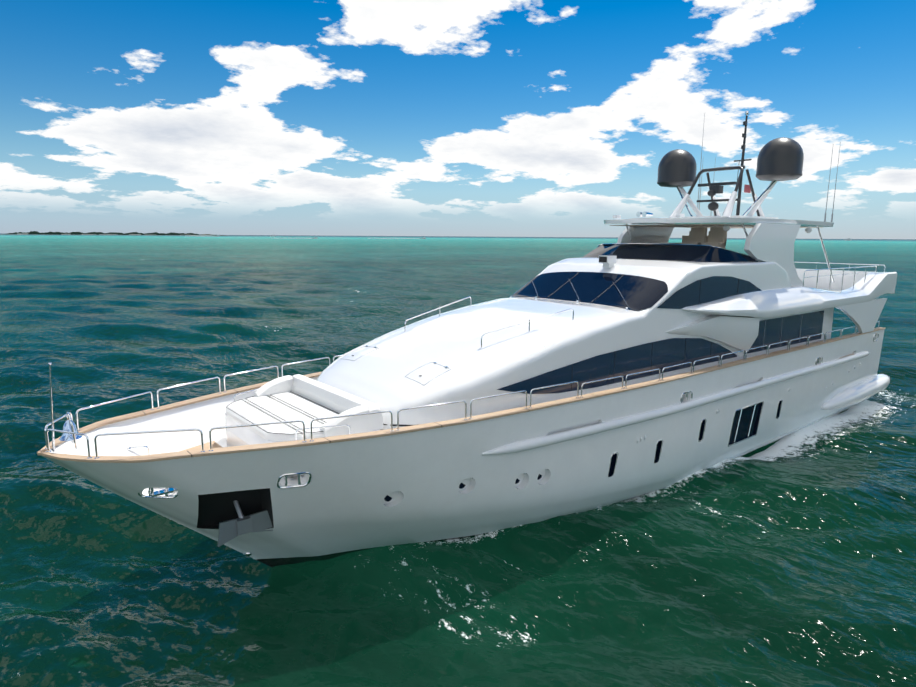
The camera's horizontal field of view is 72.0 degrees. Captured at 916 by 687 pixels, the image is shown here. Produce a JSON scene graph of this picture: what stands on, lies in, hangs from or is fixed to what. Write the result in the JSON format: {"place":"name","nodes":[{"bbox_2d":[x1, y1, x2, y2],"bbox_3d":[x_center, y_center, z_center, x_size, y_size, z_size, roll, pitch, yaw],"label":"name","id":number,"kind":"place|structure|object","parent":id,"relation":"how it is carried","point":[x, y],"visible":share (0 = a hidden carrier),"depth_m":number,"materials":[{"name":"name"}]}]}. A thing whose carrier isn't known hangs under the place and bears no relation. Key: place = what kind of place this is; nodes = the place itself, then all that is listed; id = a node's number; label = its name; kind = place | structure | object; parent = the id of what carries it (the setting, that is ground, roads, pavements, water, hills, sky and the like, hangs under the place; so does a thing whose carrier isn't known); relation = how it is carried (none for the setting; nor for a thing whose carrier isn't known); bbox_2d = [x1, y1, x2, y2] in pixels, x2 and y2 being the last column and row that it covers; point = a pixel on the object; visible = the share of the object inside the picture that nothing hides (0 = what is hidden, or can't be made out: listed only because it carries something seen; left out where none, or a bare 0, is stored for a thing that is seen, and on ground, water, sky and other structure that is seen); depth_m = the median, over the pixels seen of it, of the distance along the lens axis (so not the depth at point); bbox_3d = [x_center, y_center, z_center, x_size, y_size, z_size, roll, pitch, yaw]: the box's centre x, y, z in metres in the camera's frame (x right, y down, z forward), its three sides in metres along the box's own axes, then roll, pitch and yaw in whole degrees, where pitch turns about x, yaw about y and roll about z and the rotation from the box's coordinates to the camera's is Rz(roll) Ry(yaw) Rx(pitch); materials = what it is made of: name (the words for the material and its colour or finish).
{"place":"outdoors","nodes":[
{"label":"outdoors","id":0,"kind":"place"},
{"bbox_2d":[0,233,915,686],"bbox_3d":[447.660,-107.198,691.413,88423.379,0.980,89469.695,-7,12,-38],"label":"sea","id":1,"kind":"structure","parent":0,"point":[794,571],"depth_m":15.35,"materials":[{"name":"liquid"}]},
{"bbox_2d":[0,231,851,239],"bbox_3d":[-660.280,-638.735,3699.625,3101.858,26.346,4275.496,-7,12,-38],"label":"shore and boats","id":2,"kind":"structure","parent":1,"relation":"on","point":[80,233],"depth_m":4557.62,"materials":[{"name":"grey"}]},
{"bbox_2d":[41,329,883,566],"bbox_3d":[4.769,2.531,21.378,31.500,4.320,6.993,-7,12,-38],"label":"hull","id":3,"kind":"object","parent":1,"relation":"on","point":[337,505],"visible":0.69,"depth_m":14.32,"materials":[{"name":"paint"}]},
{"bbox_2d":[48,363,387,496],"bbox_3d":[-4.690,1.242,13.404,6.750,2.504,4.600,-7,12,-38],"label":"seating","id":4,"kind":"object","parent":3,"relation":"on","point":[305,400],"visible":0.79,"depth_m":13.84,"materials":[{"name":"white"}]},
{"bbox_2d":[37,327,889,462],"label":"hull trim","id":5,"kind":"structure","parent":3,"relation":"attached to","point":[862,391],"depth_m":15.30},
{"bbox_2d":[44,262,884,458],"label":"stainless rails","id":6,"kind":"object","parent":3,"relation":"on","point":[46,430],"visible":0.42,"depth_m":13.50,"materials":[{"name":"white metal"}]},
{"bbox_2d":[138,333,878,555],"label":"hull fittings","id":7,"kind":"object","parent":3,"relation":"attached to","point":[260,521],"visible":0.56,"depth_m":12.84,"materials":[{"name":"metal"}]},
{"bbox_2d":[316,257,833,429],"bbox_3d":[5.374,-0.819,21.286,21.000,4.058,5.600,-7,12,-38],"label":"deckhouse","id":8,"kind":"object","parent":3,"relation":"on","point":[451,339],"visible":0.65,"depth_m":16.30,"materials":[{"name":"white"}]},
{"bbox_2d":[340,255,801,426],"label":"deck fittings","id":9,"kind":"object","parent":8,"relation":"attached to","point":[608,261],"visible":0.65,"depth_m":18.91,"materials":[{"name":"silver metal"}]},
{"bbox_2d":[497,272,823,393],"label":"windows","id":10,"kind":"structure","parent":8,"relation":"in","point":[638,293],"depth_m":18.99,"materials":[{"name":"black glass"}]},
{"bbox_2d":[581,211,833,284],"bbox_3d":[9.911,-3.678,24.500,10.580,2.640,5.568,-7,12,-38],"label":"flybridge hardtop","id":11,"kind":"object","parent":8,"relation":"on","point":[770,239],"visible":0.98,"depth_m":22.07,"materials":[{"name":"white plastic"}]},
{"bbox_2d":[657,111,840,221],"bbox_3d":[11.181,-7.028,24.953,5.878,4.450,5.660,-7,12,-38],"label":"mast and domes","id":12,"kind":"object","parent":11,"relation":"on","point":[780,159],"visible":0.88,"depth_m":24.04,"materials":[{"name":"grey plastic"}]},
{"bbox_2d":[665,269,896,350],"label":"flybridge wings","id":13,"kind":"object","parent":3,"relation":"on","point":[732,321],"visible":0.5,"depth_m":22.19},
{"bbox_2d":[414,390,914,549],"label":"wake foam","id":14,"kind":"object","parent":1,"relation":"on","point":[825,425],"visible":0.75,"depth_m":23.73,"materials":[{"name":"white"}]},
{"bbox_2d":[0,0,915,238],"label":"sky","id":15,"kind":"structure","parent":0,"point":[473,118],"materials":[{"name":"blue"}]}
]}

